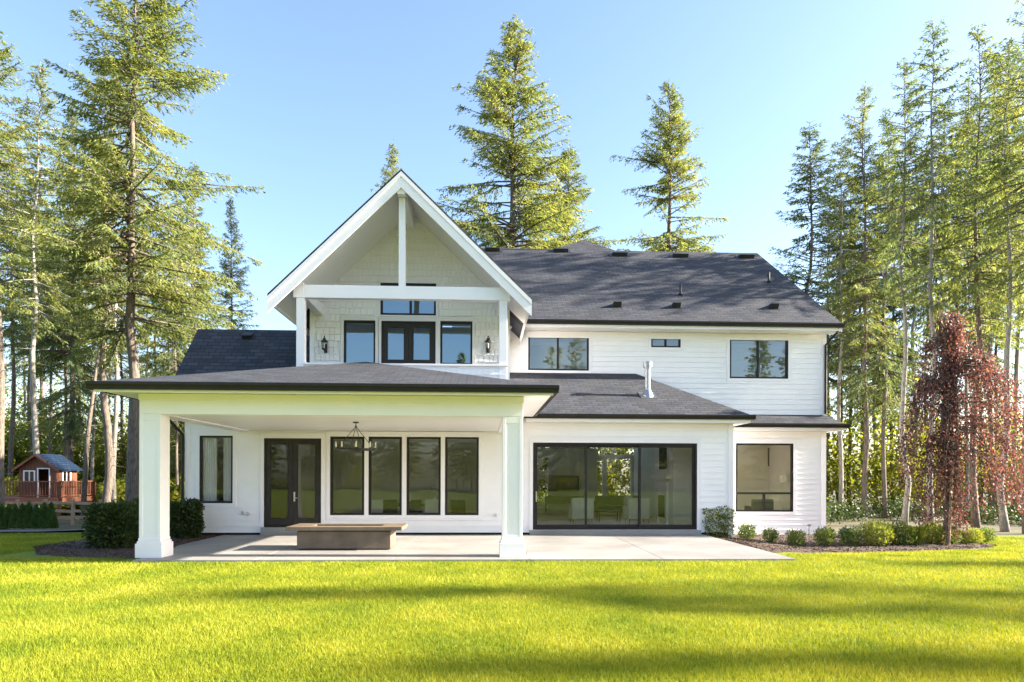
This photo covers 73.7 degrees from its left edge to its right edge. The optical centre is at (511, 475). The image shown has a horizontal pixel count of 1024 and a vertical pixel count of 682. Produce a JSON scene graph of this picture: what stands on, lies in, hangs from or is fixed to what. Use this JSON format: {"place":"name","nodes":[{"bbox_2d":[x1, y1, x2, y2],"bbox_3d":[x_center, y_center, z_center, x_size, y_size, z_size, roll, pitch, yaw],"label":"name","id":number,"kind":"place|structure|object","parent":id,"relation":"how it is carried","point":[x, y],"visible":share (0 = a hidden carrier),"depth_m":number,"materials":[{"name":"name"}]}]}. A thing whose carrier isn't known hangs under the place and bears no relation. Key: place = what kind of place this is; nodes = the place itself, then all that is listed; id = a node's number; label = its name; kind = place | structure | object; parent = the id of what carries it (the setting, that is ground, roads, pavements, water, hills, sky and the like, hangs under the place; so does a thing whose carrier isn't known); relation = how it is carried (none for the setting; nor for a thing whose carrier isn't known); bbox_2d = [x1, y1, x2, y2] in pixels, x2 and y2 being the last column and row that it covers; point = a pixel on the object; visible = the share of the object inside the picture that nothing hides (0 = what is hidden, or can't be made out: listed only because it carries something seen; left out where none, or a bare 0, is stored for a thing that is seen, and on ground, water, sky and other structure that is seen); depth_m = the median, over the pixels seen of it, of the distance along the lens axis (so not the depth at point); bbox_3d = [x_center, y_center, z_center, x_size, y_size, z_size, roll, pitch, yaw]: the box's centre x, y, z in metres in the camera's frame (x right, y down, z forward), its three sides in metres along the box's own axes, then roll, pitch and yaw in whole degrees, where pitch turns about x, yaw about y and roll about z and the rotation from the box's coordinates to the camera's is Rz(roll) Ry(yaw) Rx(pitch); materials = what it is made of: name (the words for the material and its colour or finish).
{"place":"outdoors","nodes":[
{"label":"outdoors","id":0,"kind":"place"},
{"bbox_2d":[133,534,794,562],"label":"patio","id":1,"kind":"structure","parent":0,"point":[283,548],"depth_m":15.54,"materials":[{"name":"concrete"}]},
{"bbox_2d":[285,523,407,549],"bbox_3d":[-3.820,1.422,16.003,2.594,0.534,1.230,0,0,-3],"label":"fire table","id":2,"kind":"object","parent":1,"relation":"on","point":[346,536],"visible":1,"depth_m":15.53,"materials":[{"name":"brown concrete"}]},
{"bbox_2d":[0,532,1023,681],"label":"lawn","id":3,"kind":"structure","parent":0,"point":[26,554],"depth_m":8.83,"materials":[{"name":"green plant"}]},
{"bbox_2d":[33,534,220,558],"bbox_3d":[-9.534,1.697,17.020,3.645,0.089,5.921,0,0,-3],"label":"mulch bed","id":4,"kind":"object","parent":3,"relation":"on","point":[113,552],"visible":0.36,"depth_m":15.37,"materials":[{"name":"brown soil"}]},
{"bbox_2d":[79,498,138,548],"bbox_3d":[-9.404,1.159,16.089,1.190,1.286,1.181,0,0,-3],"label":"laurel shrub","id":5,"kind":"object","parent":4,"relation":"on","point":[100,534],"visible":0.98,"depth_m":15.80,"materials":[{"name":"green plant"}]},
{"bbox_2d":[170,497,205,537],"bbox_3d":[-8.920,1.195,18.676,1.026,1.245,1.004,0,0,-25],"label":"laurel shrub","id":6,"kind":"object","parent":4,"relation":"on","point":[182,525],"visible":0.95,"depth_m":18.46,"materials":[{"name":"green plant"}]},
{"bbox_2d":[708,534,997,553],"bbox_3d":[9.884,1.881,19.556,8.559,0.299,7.341,0,0,-3],"label":"mulch bed","id":7,"kind":"object","parent":3,"relation":"on","point":[776,550],"visible":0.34,"depth_m":19.11,"materials":[{"name":"brown wood"}]},
{"bbox_2d":[700,505,735,537],"bbox_3d":[6.039,1.361,20.220,1.080,1.056,0.946,0,0,-3],"label":"euonymus shrub","id":8,"kind":"object","parent":7,"relation":"on","point":[725,517],"visible":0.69,"depth_m":19.93,"materials":[{"name":"green plant"}]},
{"bbox_2d":[783,528,806,545],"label":"bed shrub","id":9,"kind":"object","parent":7,"relation":"on","point":[798,536],"visible":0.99,"depth_m":19.34,"materials":[{"name":"green plant"}]},
{"bbox_2d":[813,526,838,546],"bbox_3d":[8.897,1.731,19.437,0.664,0.673,0.741,0,0,44],"label":"bed shrub","id":10,"kind":"object","parent":7,"relation":"on","point":[821,534],"visible":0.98,"depth_m":19.36,"materials":[{"name":"green plant"}]},
{"bbox_2d":[836,524,865,545],"bbox_3d":[9.677,1.712,19.428,0.667,0.727,0.764,0,0,-30],"label":"bed shrub","id":11,"kind":"object","parent":7,"relation":"on","point":[847,535],"visible":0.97,"depth_m":19.38,"materials":[{"name":"green plant"}]},
{"bbox_2d":[854,518,896,545],"bbox_3d":[10.392,1.635,19.485,1.079,0.937,0.983,0,0,-15],"label":"bed shrub","id":12,"kind":"object","parent":7,"relation":"on","point":[870,530],"visible":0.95,"depth_m":19.34,"materials":[{"name":"green plant"}]},
{"bbox_2d":[887,521,917,544],"bbox_3d":[11.251,1.684,19.750,0.959,0.813,0.979,0,0,1],"label":"bed shrub","id":13,"kind":"object","parent":7,"relation":"on","point":[903,535],"visible":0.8,"depth_m":19.58,"materials":[{"name":"green plant"}]},
{"bbox_2d":[923,520,946,544],"bbox_3d":[12.339,1.693,20.035,0.842,0.803,0.925,0,0,32],"label":"bed shrub","id":14,"kind":"object","parent":7,"relation":"on","point":[932,539],"visible":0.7,"depth_m":19.83,"materials":[{"name":"green plant"}]},
{"bbox_2d":[889,303,1023,544],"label":"weeping beech","id":15,"kind":"object","parent":7,"relation":"on","point":[954,364],"visible":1,"depth_m":19.79,"materials":[{"name":"red plant"}]},
{"bbox_2d":[963,526,984,542],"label":"bed shrub","id":16,"kind":"object","parent":7,"relation":"on","point":[977,538],"visible":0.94,"depth_m":20.20,"materials":[{"name":"green plant"}]},
{"bbox_2d":[0,478,1023,534],"bbox_3d":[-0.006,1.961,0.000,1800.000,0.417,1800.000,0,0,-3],"label":"forest ground","id":17,"kind":"structure","parent":0,"point":[836,526],"depth_m":29.86,"materials":[{"name":"green plant"}]},
{"bbox_2d":[0,140,43,334],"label":"fir tree","id":18,"kind":"object","parent":17,"relation":"on","point":[5,245],"visible":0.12,"depth_m":44.78,"materials":[{"name":"green plant"}]},
{"bbox_2d":[0,225,45,449],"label":"fir tree","id":19,"kind":"object","parent":17,"relation":"on","point":[24,383],"visible":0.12,"depth_m":58.11,"materials":[{"name":"green plant"}]},
{"bbox_2d":[0,141,50,480],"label":"fir tree","id":20,"kind":"object","parent":17,"relation":"on","point":[10,449],"visible":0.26,"depth_m":44.54,"materials":[{"name":"green plant"}]},
{"bbox_2d":[2,217,62,444],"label":"fir tree","id":21,"kind":"object","parent":17,"relation":"on","point":[41,385],"visible":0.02,"depth_m":54.28,"materials":[{"name":"green plant"}]},
{"bbox_2d":[0,30,69,529],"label":"fir tree","id":22,"kind":"object","parent":17,"relation":"on","point":[8,137],"visible":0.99,"depth_m":26.14,"materials":[{"name":"green plant"}]},
{"bbox_2d":[1,177,69,455],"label":"fir tree","id":23,"kind":"object","parent":17,"relation":"on","point":[29,415],"visible":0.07,"depth_m":48.41,"materials":[{"name":"green plant"}]},
{"bbox_2d":[10,219,79,453],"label":"fir tree","id":24,"kind":"object","parent":17,"relation":"on","point":[50,414],"visible":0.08,"depth_m":46.56,"materials":[{"name":"green plant"}]},
{"bbox_2d":[0,62,92,507],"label":"fir tree","id":25,"kind":"object","parent":17,"relation":"on","point":[32,372],"visible":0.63,"depth_m":36.92,"materials":[{"name":"green plant"}]},
{"bbox_2d":[4,481,95,516],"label":"deck","id":26,"kind":"structure","parent":17,"relation":"on","point":[13,497],"depth_m":32.15,"materials":[{"name":"red wood"}]},
{"bbox_2d":[11,454,82,496],"bbox_3d":[-22.991,-0.021,33.864,2.205,2.105,2.130,0,0,-3],"label":"playhouse","id":27,"kind":"object","parent":26,"relation":"on","point":[43,467],"visible":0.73,"depth_m":33.10,"materials":[{"name":"red wood"}]},
{"bbox_2d":[44,502,58,528],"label":"thuja shrub","id":28,"kind":"object","parent":17,"relation":"on","point":[51,514],"visible":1,"depth_m":25.76,"materials":[{"name":"green plant"}]},
{"bbox_2d":[5,499,102,525],"bbox_3d":[-19.602,1.591,28.672,4.648,1.200,0.120,0,0,-3],"label":"rail fence","id":29,"kind":"object","parent":17,"relation":"on","point":[72,511],"visible":0.53,"depth_m":28.67,"materials":[{"name":"brown wood"}]},
{"bbox_2d":[3,101,113,462],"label":"fir tree","id":30,"kind":"object","parent":17,"relation":"on","point":[74,421],"visible":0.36,"depth_m":42.23,"materials":[{"name":"green plant"}]},
{"bbox_2d":[37,200,94,457],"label":"fir tree","id":31,"kind":"object","parent":17,"relation":"on","point":[65,386],"visible":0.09,"depth_m":45.65,"materials":[{"name":"green plant"}]},
{"bbox_2d":[59,220,124,480],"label":"fir tree","id":32,"kind":"object","parent":17,"relation":"on","point":[92,458],"visible":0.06,"depth_m":46.70,"materials":[{"name":"green plant"}]},
{"bbox_2d":[4,344,184,514],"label":"undergrowth","id":33,"kind":"object","parent":17,"relation":"on","point":[21,455],"visible":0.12,"depth_m":49.18,"materials":[{"name":"green plant"}]},
{"bbox_2d":[79,347,110,519],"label":"dead tree","id":34,"kind":"object","parent":17,"relation":"on","point":[86,464],"visible":0.76,"depth_m":32.53,"materials":[{"name":"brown wood"}]},
{"bbox_2d":[53,106,155,501],"bbox_3d":[-20.584,-8.352,34.798,4.703,21.378,4.817,0,0,-18],"label":"fir tree","id":35,"kind":"object","parent":17,"relation":"on","point":[115,422],"visible":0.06,"depth_m":35.02,"materials":[{"name":"green plant"}]},
{"bbox_2d":[33,55,188,503],"bbox_3d":[-18.592,-8.761,32.258,6.238,22.248,6.232,0,0,26],"label":"fir tree","id":36,"kind":"object","parent":17,"relation":"on","point":[109,476],"visible":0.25,"depth_m":32.11,"materials":[{"name":"green plant"}]},
{"bbox_2d":[88,233,153,477],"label":"fir tree","id":37,"kind":"object","parent":17,"relation":"on","point":[121,398],"visible":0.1,"depth_m":48.79,"materials":[{"name":"green plant"}]},
{"bbox_2d":[8,0,266,501],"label":"fir tree","id":38,"kind":"object","parent":17,"relation":"on","point":[135,70],"visible":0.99,"depth_m":29.07,"materials":[{"name":"green plant"}]},
{"bbox_2d":[135,213,188,374],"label":"fir tree","id":39,"kind":"object","parent":17,"relation":"on","point":[141,361],"visible":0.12,"depth_m":42.75,"materials":[{"name":"green plant"}]},
{"bbox_2d":[119,161,225,482],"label":"fir tree","id":40,"kind":"object","parent":17,"relation":"on","point":[171,320],"visible":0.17,"depth_m":40.79,"materials":[{"name":"green plant"}]},
{"bbox_2d":[140,193,207,495],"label":"fir tree","id":41,"kind":"object","parent":17,"relation":"on","point":[168,370],"visible":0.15,"depth_m":37.11,"materials":[{"name":"green plant"}]},
{"bbox_2d":[205,194,259,329],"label":"fir tree","id":42,"kind":"object","parent":17,"relation":"on","point":[231,263],"visible":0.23,"depth_m":45.16,"materials":[{"name":"green plant"}]},
{"bbox_2d":[370,139,401,192],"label":"fir tree","id":43,"kind":"object","parent":17,"relation":"on","point":[394,167],"visible":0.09,"depth_m":57.44,"materials":[{"name":"green plant"}]},
{"bbox_2d":[85,169,849,557],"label":"house","id":44,"kind":"structure","parent":17,"relation":"on","point":[403,293],"depth_m":19.97,"materials":[{"name":"white paint"}]},
{"bbox_2d":[195,430,236,506],"bbox_3d":[-8.404,-0.204,19.431,1.169,2.161,0.142,0,0,-2],"label":"window","id":45,"kind":"structure","parent":44,"relation":"in","point":[201,434],"depth_m":19.39,"materials":[{"name":"white metal"}]},
{"bbox_2d":[266,440,292,525],"bbox_3d":[-6.646,0.198,19.513,0.759,2.456,0.056,0,0,-2],"label":"door","id":46,"kind":"structure","parent":44,"relation":"in","point":[270,521],"depth_m":19.49,"materials":[{"name":"black wood"}]},
{"bbox_2d":[293,440,319,524],"bbox_3d":[-5.879,0.200,19.517,0.759,2.456,0.115,0,0,-2],"label":"door","id":47,"kind":"structure","parent":44,"relation":"in","point":[296,520],"depth_m":19.52,"materials":[{"name":"black wood"}]},
{"bbox_2d":[330,436,363,514],"bbox_3d":[-4.721,0.000,19.607,0.969,2.250,0.112,0,0,-2],"label":"window","id":48,"kind":"structure","parent":44,"relation":"in","point":[331,437],"depth_m":19.54,"materials":[{"name":"brown metal"}]},
{"bbox_2d":[340,316,378,362],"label":"window","id":49,"kind":"structure","parent":44,"relation":"in","point":[344,319],"depth_m":19.80,"materials":[{"name":"white wood"}]},
{"bbox_2d":[368,437,401,514],"bbox_3d":[-3.642,0.000,19.654,0.949,2.255,0.112,0,0,-2],"label":"window","id":50,"kind":"structure","parent":44,"relation":"in","point":[370,438],"depth_m":19.61,"materials":[{"name":"brown metal"}]},
{"bbox_2d":[383,323,408,363],"bbox_3d":[-3.387,-3.813,19.905,0.738,1.289,0.056,0,0,-2],"label":"door","id":51,"kind":"structure","parent":44,"relation":"in","point":[385,325],"depth_m":19.88,"materials":[{"name":"black metal"}]},
{"bbox_2d":[378,279,438,316],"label":"window","id":52,"kind":"structure","parent":44,"relation":"in","point":[382,282],"depth_m":19.86,"materials":[{"name":"white metal"}]},
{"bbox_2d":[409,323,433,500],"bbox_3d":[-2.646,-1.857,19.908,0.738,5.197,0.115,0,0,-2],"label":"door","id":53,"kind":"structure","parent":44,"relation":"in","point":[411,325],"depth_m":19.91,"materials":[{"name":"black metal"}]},
{"bbox_2d":[406,437,440,514],"bbox_3d":[-2.545,0.000,19.702,0.978,2.261,0.112,0,0,-2],"label":"window","id":54,"kind":"structure","parent":44,"relation":"in","point":[439,465],"depth_m":19.65,"materials":[{"name":"brown metal"}]},
{"bbox_2d":[438,317,475,363],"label":"window","id":55,"kind":"structure","parent":44,"relation":"in","point":[442,320],"depth_m":19.92,"materials":[{"name":"white wood"}]},
{"bbox_2d":[445,437,478,514],"bbox_3d":[-1.449,0.000,19.750,0.971,2.266,0.112,0,0,-2],"label":"window","id":56,"kind":"structure","parent":44,"relation":"in","point":[446,438],"depth_m":19.71,"materials":[{"name":"brown metal"}]},
{"bbox_2d":[525,331,591,372],"bbox_3d":[1.560,-4.228,22.918,2.279,1.590,0.142,0,0,-2],"label":"window","id":57,"kind":"structure","parent":44,"relation":"in","point":[527,339],"depth_m":22.88,"materials":[{"name":"white metal"}]},
{"bbox_2d":[535,445,586,527],"bbox_3d":[1.430,0.308,19.851,1.520,2.406,0.090,0,0,-2],"label":"sliding door panel","id":58,"kind":"structure","parent":44,"relation":"in","point":[536,526],"depth_m":19.85,"materials":[{"name":"brown metal"}]},
{"bbox_2d":[549,476,578,491],"bbox_3d":[2.395,0.357,31.581,1.400,0.740,0.086,0,0,-3],"label":"television","id":59,"kind":"object","parent":44,"relation":"attached to","point":[563,483],"visible":1,"depth_m":31.54,"materials":[{"name":"black plastic"}]},
{"bbox_2d":[544,496,583,512],"bbox_3d":[2.402,1.307,31.345,1.800,0.760,0.400,0,0,-3],"label":"console","id":60,"kind":"object","parent":44,"relation":"on","point":[557,499],"visible":0.66,"depth_m":31.14,"materials":[{"name":"brown wood"}]},
{"bbox_2d":[568,498,593,523],"bbox_3d":[2.473,1.233,24.421,0.880,0.912,0.820,0,0,-3],"label":"armchair","id":61,"kind":"object","parent":44,"relation":"on","point":[576,508],"visible":0.96,"depth_m":24.01,"materials":[{"name":"fabric"}]},
{"bbox_2d":[587,445,638,527],"bbox_3d":[2.945,0.312,19.990,1.639,2.406,0.045,0,0,-2],"label":"sliding door panel","id":62,"kind":"structure","parent":44,"relation":"in","point":[603,446],"depth_m":19.98,"materials":[{"name":"brown metal"}]},
{"bbox_2d":[594,495,637,512],"bbox_3d":[4.608,1.239,29.720,2.100,0.750,0.780,0,0,-3],"label":"sofa","id":63,"kind":"object","parent":44,"relation":"on","point":[609,502],"visible":0.66,"depth_m":29.66,"materials":[{"name":"grey fabric"}]},
{"bbox_2d":[622,498,649,523],"bbox_3d":[4.474,1.239,24.509,0.880,0.912,0.820,0,0,-3],"label":"armchair","id":64,"kind":"object","parent":44,"relation":"on","point":[629,510],"visible":0.98,"depth_m":24.11,"materials":[{"name":"fabric"}]},
{"bbox_2d":[648,332,683,349],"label":"window","id":65,"kind":"structure","parent":44,"relation":"in","point":[680,346],"depth_m":23.03,"materials":[{"name":"white wood"}]},
{"bbox_2d":[638,445,693,527],"bbox_3d":[4.526,0.317,20.009,1.643,2.406,0.045,0,0,-2],"label":"sliding door panel","id":66,"kind":"structure","parent":44,"relation":"in","point":[640,446],"depth_m":19.98,"materials":[{"name":"brown metal"}]},
{"bbox_2d":[744,499,773,509],"bbox_3d":[9.069,1.197,25.025,0.880,0.700,0.710,0,0,-3],"label":"armchair","id":67,"kind":"object","parent":44,"relation":"in","point":[756,504],"visible":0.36,"depth_m":24.68,"materials":[{"name":"grey fabric"}]},
{"bbox_2d":[727,333,790,381],"bbox_3d":[8.384,-4.095,23.216,2.259,1.781,0.142,0,0,-2],"label":"window","id":68,"kind":"structure","parent":44,"relation":"in","point":[787,378],"depth_m":23.19,"materials":[{"name":"white metal"}]},
{"bbox_2d":[733,439,796,514],"bbox_3d":[8.576,0.035,23.225,2.231,2.565,0.142,0,0,-2],"label":"window","id":69,"kind":"structure","parent":44,"relation":"in","point":[793,461],"depth_m":23.19,"materials":[{"name":"white metal"}]},
{"bbox_2d":[436,13,623,472],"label":"fir tree","id":70,"kind":"object","parent":17,"relation":"on","point":[529,219],"visible":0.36,"depth_m":44.04,"materials":[{"name":"green plant"}]},
{"bbox_2d":[517,145,610,477],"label":"fir tree","id":71,"kind":"object","parent":17,"relation":"on","point":[575,201],"visible":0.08,"depth_m":49.84,"materials":[{"name":"green plant"}]},
{"bbox_2d":[537,447,633,502],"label":"undergrowth","id":72,"kind":"object","parent":17,"relation":"on","point":[615,468],"visible":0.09,"depth_m":44.76,"materials":[{"name":"green plant"}]},
{"bbox_2d":[606,78,728,453],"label":"fir tree","id":73,"kind":"object","parent":17,"relation":"on","point":[665,160],"visible":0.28,"depth_m":52.10,"materials":[{"name":"green plant"}]},
{"bbox_2d":[768,120,895,426],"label":"fir tree","id":74,"kind":"object","parent":17,"relation":"on","point":[800,218],"visible":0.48,"depth_m":40.56,"materials":[{"name":"green plant"}]},
{"bbox_2d":[808,192,860,504],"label":"fir tree","id":75,"kind":"object","parent":17,"relation":"on","point":[823,291],"visible":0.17,"depth_m":41.81,"materials":[{"name":"green plant"}]},
{"bbox_2d":[799,132,876,515],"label":"fir tree","id":76,"kind":"object","parent":17,"relation":"on","point":[840,369],"visible":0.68,"depth_m":34.74,"materials":[{"name":"green plant"}]},
{"bbox_2d":[823,171,891,506],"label":"fir tree","id":77,"kind":"object","parent":17,"relation":"on","point":[849,429],"visible":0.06,"depth_m":42.88,"materials":[{"name":"green plant"}]},
{"bbox_2d":[826,123,930,463],"bbox_3d":[20.532,-9.106,39.300,6.163,23.052,5.909,0,0,24],"label":"fir tree","id":78,"kind":"object","parent":17,"relation":"on","point":[857,246],"visible":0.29,"depth_m":39.76,"materials":[{"name":"green plant"}]},
{"bbox_2d":[825,81,938,518],"bbox_3d":[17.704,-8.581,33.236,4.805,21.963,5.513,0,0,-33],"label":"fir tree","id":79,"kind":"object","parent":17,"relation":"on","point":[864,293],"visible":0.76,"depth_m":33.69,"materials":[{"name":"green plant"}]},
{"bbox_2d":[843,150,920,509],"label":"fir tree","id":80,"kind":"object","parent":17,"relation":"on","point":[874,428],"visible":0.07,"depth_m":41.95,"materials":[{"name":"green plant"}]},
{"bbox_2d":[827,106,940,518],"bbox_3d":[18.012,-7.979,33.755,5.062,20.730,5.280,0,0,10],"label":"fir tree","id":81,"kind":"object","parent":17,"relation":"on","point":[885,362],"visible":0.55,"depth_m":33.74,"materials":[{"name":"green plant"}]},
{"bbox_2d":[848,176,923,504],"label":"fir tree","id":82,"kind":"object","parent":17,"relation":"on","point":[900,354],"visible":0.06,"depth_m":43.98,"materials":[{"name":"green plant"}]},
{"bbox_2d":[857,160,938,501],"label":"fir tree","id":83,"kind":"object","parent":17,"relation":"on","point":[901,357],"visible":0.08,"depth_m":43.02,"materials":[{"name":"green plant"}]},
{"bbox_2d":[851,57,961,524],"bbox_3d":[16.403,-7.631,28.483,4.094,20.032,4.282,0,0,30],"label":"fir tree","id":84,"kind":"object","parent":17,"relation":"on","point":[887,239],"visible":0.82,"depth_m":28.67,"materials":[{"name":"green plant"}]},
{"bbox_2d":[872,112,959,511],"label":"fir tree","id":85,"kind":"object","parent":17,"relation":"on","point":[915,310],"visible":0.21,"depth_m":39.02,"materials":[{"name":"green plant"}]},
{"bbox_2d":[826,489,1021,526],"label":"ferns","id":86,"kind":"object","parent":17,"relation":"on","point":[893,510],"visible":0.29,"depth_m":31.43,"materials":[{"name":"green plant"}]},
{"bbox_2d":[826,370,1022,513],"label":"undergrowth","id":87,"kind":"object","parent":17,"relation":"on","point":[854,473],"visible":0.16,"depth_m":39.02,"materials":[{"name":"green plant"}]},
{"bbox_2d":[908,132,971,508],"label":"fir tree","id":88,"kind":"object","parent":17,"relation":"on","point":[949,298],"visible":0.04,"depth_m":44.08,"materials":[{"name":"green plant"}]},
{"bbox_2d":[881,16,1006,526],"bbox_3d":[17.304,-8.135,27.548,4.668,21.036,4.752,0,0,6],"label":"fir tree","id":89,"kind":"object","parent":17,"relation":"on","point":[929,299],"visible":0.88,"depth_m":27.69,"materials":[{"name":"green plant"}]},
{"bbox_2d":[902,101,1002,511],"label":"fir tree","id":90,"kind":"object","parent":17,"relation":"on","point":[954,174],"visible":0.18,"depth_m":40.11,"materials":[{"name":"green plant"}]},
{"bbox_2d":[898,23,1023,527],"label":"fir tree","id":91,"kind":"object","parent":17,"relation":"on","point":[975,518],"visible":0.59,"depth_m":27.74,"materials":[{"name":"green plant"}]},
{"bbox_2d":[925,80,1006,513],"bbox_3d":[24.882,-9.537,36.850,4.095,23.958,3.998,0,0,17],"label":"fir tree","id":92,"kind":"object","parent":17,"relation":"on","point":[965,102],"visible":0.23,"depth_m":36.98,"materials":[{"name":"green plant"}]},
{"bbox_2d":[920,89,1023,507],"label":"fir tree","id":93,"kind":"object","parent":17,"relation":"on","point":[994,335],"visible":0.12,"depth_m":40.96,"materials":[{"name":"green plant"}]},
{"bbox_2d":[931,34,1023,531],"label":"fir tree","id":94,"kind":"object","parent":17,"relation":"on","point":[1004,526],"visible":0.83,"depth_m":25.83,"materials":[{"name":"green plant"}]},
{"bbox_2d":[944,0,1023,533],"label":"fir tree","id":95,"kind":"object","parent":17,"relation":"on","point":[1015,260],"visible":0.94,"depth_m":25.13,"materials":[{"name":"green plant"}]},
{"bbox_2d":[947,66,1023,510],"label":"fir tree","id":96,"kind":"object","parent":17,"relation":"on","point":[992,501],"visible":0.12,"depth_m":39.18,"materials":[{"name":"green plant"}]},
{"bbox_2d":[958,44,1023,512],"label":"fir tree","id":97,"kind":"object","parent":17,"relation":"on","point":[1016,365],"visible":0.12,"depth_m":39.19,"materials":[{"name":"green plant"}]},
{"bbox_2d":[963,150,1023,507],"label":"fir tree","id":98,"kind":"object","parent":17,"relation":"on","point":[998,347],"visible":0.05,"depth_m":44.29,"materials":[{"name":"green plant"}]},
{"bbox_2d":[0,0,1023,478],"label":"sky","id":99,"kind":"structure","parent":0,"point":[310,109],"materials":[{"name":"blue"}]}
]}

